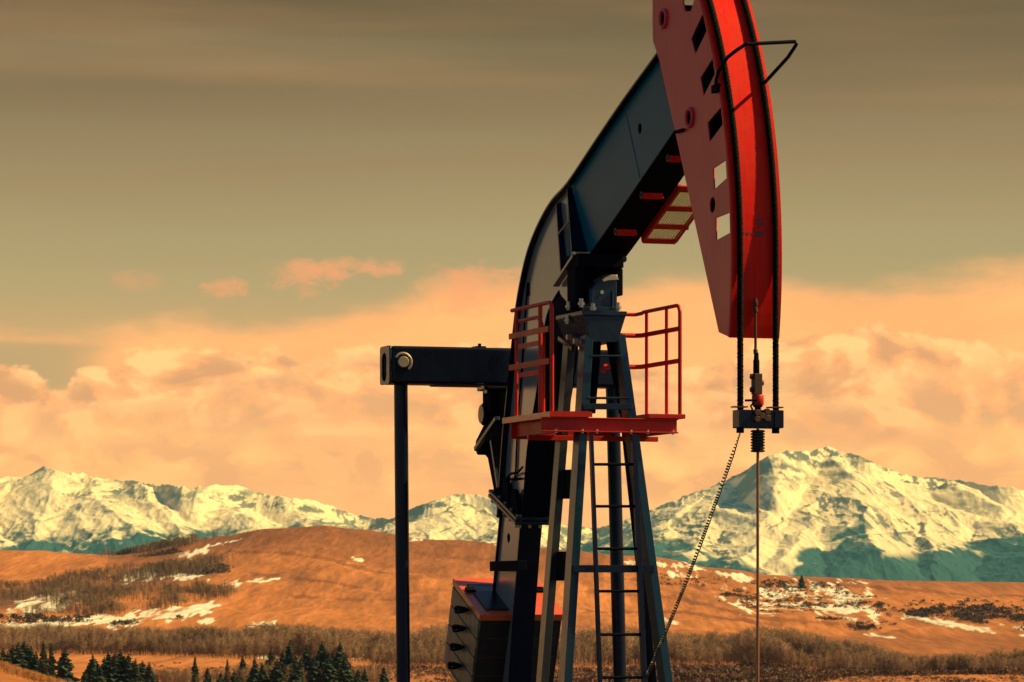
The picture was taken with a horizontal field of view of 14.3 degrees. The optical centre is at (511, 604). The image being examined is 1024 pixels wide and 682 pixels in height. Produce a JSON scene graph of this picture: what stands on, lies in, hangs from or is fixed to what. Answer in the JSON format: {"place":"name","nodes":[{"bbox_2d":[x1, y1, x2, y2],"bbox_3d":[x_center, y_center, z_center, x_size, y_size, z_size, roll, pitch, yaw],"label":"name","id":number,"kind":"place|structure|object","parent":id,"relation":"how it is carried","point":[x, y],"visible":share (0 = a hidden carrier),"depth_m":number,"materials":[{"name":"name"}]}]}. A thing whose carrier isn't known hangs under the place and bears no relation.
{"place":"outdoors","nodes":[
{"label":"outdoors","id":0,"kind":"place"},
{"bbox_2d":[0,446,1023,581],"bbox_3d":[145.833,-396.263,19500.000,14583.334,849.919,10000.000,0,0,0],"label":"mountain range","id":1,"kind":"structure","parent":0,"point":[827,511],"depth_m":19927.78,"materials":[{"name":"white snow"}]},
{"bbox_2d":[0,525,1023,681],"bbox_3d":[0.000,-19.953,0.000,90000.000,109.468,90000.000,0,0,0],"label":"hillside","id":2,"kind":"structure","parent":0,"point":[327,577],"depth_m":3042.52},
{"bbox_2d":[0,648,8,663],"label":"conifer","id":3,"kind":"object","parent":2,"relation":"on","point":[2,656],"visible":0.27,"depth_m":823.33,"materials":[{"name":"green plant"}]},
{"bbox_2d":[5,651,11,663],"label":"conifer","id":4,"kind":"object","parent":2,"relation":"on","point":[8,658],"visible":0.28,"depth_m":828.38,"materials":[{"name":"green plant"}]},
{"bbox_2d":[9,645,14,659],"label":"conifer","id":5,"kind":"object","parent":2,"relation":"on","point":[11,650],"visible":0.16,"depth_m":838.44,"materials":[{"name":"green plant"}]},
{"bbox_2d":[11,643,30,670],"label":"conifer","id":6,"kind":"object","parent":2,"relation":"on","point":[18,658],"visible":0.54,"depth_m":823.31,"materials":[{"name":"green plant"}]},
{"bbox_2d":[20,641,27,653],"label":"conifer","id":7,"kind":"object","parent":2,"relation":"on","point":[23,645],"visible":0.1,"depth_m":843.64,"materials":[{"name":"green plant"}]},
{"bbox_2d":[23,645,30,669],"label":"conifer","id":8,"kind":"object","parent":2,"relation":"on","point":[26,651],"visible":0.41,"depth_m":833.66,"materials":[{"name":"green plant"}]},
{"bbox_2d":[28,646,34,668],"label":"conifer","id":9,"kind":"object","parent":2,"relation":"on","point":[31,654],"visible":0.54,"depth_m":833.73,"materials":[{"name":"green plant"}]},
{"bbox_2d":[29,651,38,672],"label":"conifer","id":10,"kind":"object","parent":2,"relation":"on","point":[34,663],"visible":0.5,"depth_m":828.97,"materials":[{"name":"green plant"}]},
{"bbox_2d":[0,661,69,681],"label":"dry grass","id":11,"kind":"structure","parent":2,"relation":"on","point":[25,673],"depth_m":474.52,"materials":[{"name":"plant"}]},
{"bbox_2d":[37,641,50,676],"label":"conifer","id":12,"kind":"object","parent":2,"relation":"on","point":[43,667],"visible":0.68,"depth_m":814.22,"materials":[{"name":"green plant"}]},
{"bbox_2d":[47,643,56,676],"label":"conifer","id":13,"kind":"object","parent":2,"relation":"on","point":[51,661],"visible":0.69,"depth_m":829.34,"materials":[{"name":"green plant"}]},
{"bbox_2d":[53,648,79,681],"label":"conifer","id":14,"kind":"object","parent":2,"relation":"on","point":[64,667],"visible":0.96,"depth_m":774.46,"materials":[{"name":"green plant"}]},
{"bbox_2d":[80,671,90,681],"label":"conifer","id":15,"kind":"object","parent":2,"relation":"on","point":[84,678],"visible":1,"depth_m":765.53,"materials":[{"name":"green plant"}]},
{"bbox_2d":[87,654,97,681],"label":"conifer","id":16,"kind":"object","parent":2,"relation":"on","point":[91,671],"visible":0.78,"depth_m":785.27,"materials":[{"name":"green plant"}]},
{"bbox_2d":[91,665,107,681],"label":"conifer","id":17,"kind":"object","parent":2,"relation":"on","point":[99,676],"visible":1,"depth_m":765.66,"materials":[{"name":"green plant"}]},
{"bbox_2d":[100,657,107,673],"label":"conifer","id":18,"kind":"object","parent":2,"relation":"on","point":[103,667],"visible":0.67,"depth_m":787.56,"materials":[{"name":"green plant"}]},
{"bbox_2d":[105,651,110,663],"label":"conifer","id":19,"kind":"object","parent":2,"relation":"on","point":[108,656],"visible":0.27,"depth_m":795.88,"materials":[{"name":"green plant"}]},
{"bbox_2d":[104,657,112,676],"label":"conifer","id":20,"kind":"object","parent":2,"relation":"on","point":[109,664],"visible":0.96,"depth_m":787.80,"materials":[{"name":"green plant"}]},
{"bbox_2d":[104,652,124,681],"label":"conifer","id":21,"kind":"object","parent":2,"relation":"on","point":[113,674],"visible":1,"depth_m":785.61,"materials":[{"name":"green plant"}]},
{"bbox_2d":[0,548,234,626],"bbox_3d":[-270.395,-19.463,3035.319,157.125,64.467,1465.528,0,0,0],"label":"shrub thicket","id":22,"kind":"object","parent":2,"relation":"on","point":[40,615],"visible":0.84,"depth_m":2389.57,"materials":[{"name":"brown plant"}]},
{"bbox_2d":[117,650,124,662],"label":"conifer","id":23,"kind":"object","parent":2,"relation":"on","point":[120,656],"visible":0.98,"depth_m":791.01,"materials":[{"name":"green plant"}]},
{"bbox_2d":[0,530,245,615],"bbox_3d":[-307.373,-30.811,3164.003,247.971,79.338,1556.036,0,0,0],"label":"bare brushwood","id":24,"kind":"object","parent":2,"relation":"on","point":[89,594],"visible":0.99,"depth_m":2802.44,"materials":[{"name":"brown plant"}]},
{"bbox_2d":[120,657,125,676],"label":"conifer","id":25,"kind":"object","parent":2,"relation":"on","point":[123,664],"visible":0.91,"depth_m":788.11,"materials":[{"name":"green plant"}]},
{"bbox_2d":[120,654,132,681],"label":"conifer","id":26,"kind":"object","parent":2,"relation":"on","point":[128,669],"visible":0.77,"depth_m":785.86,"materials":[{"name":"green plant"}]},
{"bbox_2d":[128,659,144,681],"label":"conifer","id":27,"kind":"object","parent":2,"relation":"on","point":[135,675],"visible":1,"depth_m":776.29,"materials":[{"name":"green plant"}]},
{"bbox_2d":[139,661,145,678],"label":"conifer","id":28,"kind":"object","parent":2,"relation":"on","point":[142,669],"visible":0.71,"depth_m":786.34,"materials":[{"name":"green plant"}]},
{"bbox_2d":[142,662,155,681],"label":"conifer","id":29,"kind":"object","parent":2,"relation":"on","point":[148,676],"visible":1,"depth_m":781.50,"materials":[{"name":"green plant"}]},
{"bbox_2d":[0,620,387,661],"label":"bare wood","id":30,"kind":"object","parent":2,"relation":"on","point":[261,640],"visible":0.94,"depth_m":1564.01,"materials":[{"name":"brown plant"}]},
{"bbox_2d":[191,656,199,681],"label":"conifer","id":31,"kind":"object","parent":2,"relation":"on","point":[194,672],"visible":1,"depth_m":877.05,"materials":[{"name":"green plant"}]},
{"bbox_2d":[203,667,211,681],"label":"conifer","id":32,"kind":"object","parent":2,"relation":"on","point":[208,678],"visible":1,"depth_m":857.34,"materials":[{"name":"green plant"}]},
{"bbox_2d":[215,674,224,681],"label":"conifer","id":33,"kind":"object","parent":2,"relation":"on","point":[219,679],"visible":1,"depth_m":817.70,"materials":[{"name":"green plant"}]},
{"bbox_2d":[223,659,230,681],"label":"conifer","id":34,"kind":"object","parent":2,"relation":"on","point":[227,668],"visible":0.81,"depth_m":887.52,"materials":[{"name":"green plant"}]},
{"bbox_2d":[229,672,238,681],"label":"conifer","id":35,"kind":"object","parent":2,"relation":"on","point":[233,678],"visible":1,"depth_m":827.82,"materials":[{"name":"green plant"}]},
{"bbox_2d":[236,656,249,681],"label":"conifer","id":36,"kind":"object","parent":2,"relation":"on","point":[242,664],"visible":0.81,"depth_m":877.69,"materials":[{"name":"green plant"}]},
{"bbox_2d":[246,658,260,681],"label":"conifer","id":37,"kind":"object","parent":2,"relation":"on","point":[253,673],"visible":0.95,"depth_m":857.77,"materials":[{"name":"green plant"}]},
{"bbox_2d":[256,663,269,681],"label":"conifer","id":38,"kind":"object","parent":2,"relation":"on","point":[262,676],"visible":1,"depth_m":847.95,"materials":[{"name":"green plant"}]},
{"bbox_2d":[264,660,271,678],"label":"conifer","id":39,"kind":"object","parent":2,"relation":"on","point":[268,665],"visible":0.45,"depth_m":875.84,"materials":[{"name":"green plant"}]},
{"bbox_2d":[265,647,277,668],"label":"conifer","id":40,"kind":"object","parent":2,"relation":"on","point":[271,655],"visible":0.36,"depth_m":927.96,"materials":[{"name":"green plant"}]},
{"bbox_2d":[151,656,394,681],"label":"bare saplings","id":41,"kind":"object","parent":2,"relation":"on","point":[166,675],"visible":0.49,"depth_m":882.94,"materials":[{"name":"brown plant"}]},
{"bbox_2d":[268,659,285,681],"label":"conifer","id":42,"kind":"object","parent":2,"relation":"on","point":[277,674],"visible":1,"depth_m":848.02,"materials":[{"name":"green plant"}]},
{"bbox_2d":[279,650,285,664],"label":"conifer","id":43,"kind":"object","parent":2,"relation":"on","point":[282,658],"visible":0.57,"depth_m":878.25,"materials":[{"name":"green plant"}]},
{"bbox_2d":[280,657,288,680],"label":"conifer","id":44,"kind":"object","parent":2,"relation":"on","point":[284,663],"visible":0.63,"depth_m":876.14,"materials":[{"name":"green plant"}]},
{"bbox_2d":[286,652,295,679],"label":"conifer","id":45,"kind":"object","parent":2,"relation":"on","point":[292,660],"visible":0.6,"depth_m":876.23,"materials":[{"name":"green plant"}]},
{"bbox_2d":[285,640,298,659],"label":"conifer","id":46,"kind":"object","parent":2,"relation":"on","point":[289,651],"visible":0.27,"depth_m":898.17,"materials":[{"name":"green plant"}]},
{"bbox_2d":[286,659,304,681],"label":"conifer","id":47,"kind":"object","parent":2,"relation":"on","point":[296,675],"visible":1,"depth_m":838.19,"materials":[{"name":"green plant"}]},
{"bbox_2d":[299,656,307,679],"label":"conifer","id":48,"kind":"object","parent":2,"relation":"on","point":[302,663],"visible":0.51,"depth_m":876.28,"materials":[{"name":"green plant"}]},
{"bbox_2d":[302,645,310,662],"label":"conifer","id":49,"kind":"object","parent":2,"relation":"on","point":[305,655],"visible":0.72,"depth_m":878.47,"materials":[{"name":"green plant"}]},
{"bbox_2d":[304,654,312,681],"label":"conifer","id":50,"kind":"object","parent":2,"relation":"on","point":[308,662],"visible":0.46,"depth_m":876.24,"materials":[{"name":"green plant"}]},
{"bbox_2d":[306,655,322,681],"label":"conifer","id":51,"kind":"object","parent":2,"relation":"on","point":[314,672],"visible":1,"depth_m":858.32,"materials":[{"name":"green plant"}]},
{"bbox_2d":[307,652,322,674],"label":"conifer","id":52,"kind":"object","parent":2,"relation":"on","point":[318,657],"visible":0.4,"depth_m":876.55,"materials":[{"name":"green plant"}]},
{"bbox_2d":[317,641,326,657],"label":"conifer","id":53,"kind":"object","parent":2,"relation":"on","point":[321,650],"visible":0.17,"depth_m":888.54,"materials":[{"name":"green plant"}]},
{"bbox_2d":[319,649,326,668],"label":"conifer","id":54,"kind":"object","parent":2,"relation":"on","point":[324,654],"visible":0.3,"depth_m":876.59,"materials":[{"name":"green plant"}]},
{"bbox_2d":[320,651,338,681],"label":"conifer","id":55,"kind":"object","parent":2,"relation":"on","point":[328,672],"visible":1,"depth_m":858.37,"materials":[{"name":"green plant"}]},
{"bbox_2d":[331,642,343,676],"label":"conifer","id":56,"kind":"object","parent":2,"relation":"on","point":[337,660],"visible":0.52,"depth_m":868.49,"materials":[{"name":"green plant"}]},
{"bbox_2d":[335,653,354,681],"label":"conifer","id":57,"kind":"object","parent":2,"relation":"on","point":[345,675],"visible":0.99,"depth_m":848.58,"materials":[{"name":"green plant"}]},
{"bbox_2d":[353,670,361,681],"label":"conifer","id":58,"kind":"object","parent":2,"relation":"on","point":[357,677],"visible":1,"depth_m":839.01,"materials":[{"name":"green plant"}]},
{"bbox_2d":[361,668,369,681],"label":"conifer","id":59,"kind":"object","parent":2,"relation":"on","point":[364,678],"visible":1,"depth_m":844.09,"materials":[{"name":"green plant"}]},
{"bbox_2d":[378,666,388,681],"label":"conifer","id":60,"kind":"object","parent":2,"relation":"on","point":[383,677],"visible":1,"depth_m":849.20,"materials":[{"name":"green plant"}]},
{"bbox_2d":[133,662,1023,681],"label":"field tussocks","id":61,"kind":"object","parent":2,"relation":"on","point":[956,679],"visible":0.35,"depth_m":1037.06,"materials":[{"name":"brown plant"}]},
{"bbox_2d":[380,0,797,681],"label":"pumpjack","id":62,"kind":"object","parent":2,"relation":"on","point":[656,140],"visible":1,"depth_m":41.69,"materials":[{"name":"blue paint"}]},
{"bbox_2d":[706,0,783,433],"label":"bridle","id":63,"kind":"object","parent":62,"relation":"hanging from","point":[767,418],"visible":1,"depth_m":37.99,"materials":[{"name":"metal"}]},
{"bbox_2d":[645,433,740,677],"bbox_3d":[1.705,-0.351,39.674,0.041,2.483,3.638,0,0,-13],"label":"coiled cable","id":64,"kind":"object","parent":63,"relation":"hanging from","point":[658,648],"visible":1,"depth_m":39.55,"materials":[{"name":"grey metal"}]},
{"bbox_2d":[745,298,764,681],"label":"polished rod","id":65,"kind":"object","parent":63,"relation":"hanging from","point":[757,436],"visible":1,"depth_m":37.94,"materials":[{"name":"metal"}]},
{"bbox_2d":[352,661,1023,681],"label":"valley scrub","id":66,"kind":"object","parent":2,"relation":"on","point":[683,673],"visible":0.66,"depth_m":1095.62,"materials":[{"name":"brown plant"}]},
{"bbox_2d":[368,623,1023,671],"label":"bare wood","id":67,"kind":"object","parent":2,"relation":"on","point":[794,647],"visible":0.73,"depth_m":1350.02,"materials":[{"name":"brown plant"}]},
{"bbox_2d":[658,573,895,630],"bbox_3d":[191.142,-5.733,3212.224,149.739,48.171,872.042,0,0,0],"label":"hedge scrub","id":68,"kind":"object","parent":2,"relation":"on","point":[862,627],"visible":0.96,"depth_m":2886.69,"materials":[{"name":"brown plant"}]},
{"bbox_2d":[718,578,884,612],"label":"shrub thicket","id":69,"kind":"object","parent":2,"relation":"on","point":[878,604],"visible":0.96,"depth_m":3383.07,"materials":[{"name":"brown plant"}]},
{"bbox_2d":[797,575,806,587],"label":"conifer","id":70,"kind":"object","parent":2,"relation":"on","point":[801,583],"visible":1,"depth_m":3609.53,"materials":[{"name":"green plant"}]},
{"bbox_2d":[626,664,1001,673],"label":"dark scrub row","id":71,"kind":"object","parent":2,"relation":"on","point":[727,668],"visible":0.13,"depth_m":1153.40,"materials":[{"name":"brown plant"}]},
{"bbox_2d":[874,597,1023,629],"bbox_3d":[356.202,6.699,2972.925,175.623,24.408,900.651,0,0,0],"label":"shrub thicket","id":72,"kind":"object","parent":2,"relation":"on","point":[979,610],"visible":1,"depth_m":2940.90,"materials":[{"name":"brown plant"}]},
{"bbox_2d":[0,0,1023,527],"label":"sky","id":73,"kind":"structure","parent":0,"point":[218,217],"materials":[{"name":"orange"}]}
]}

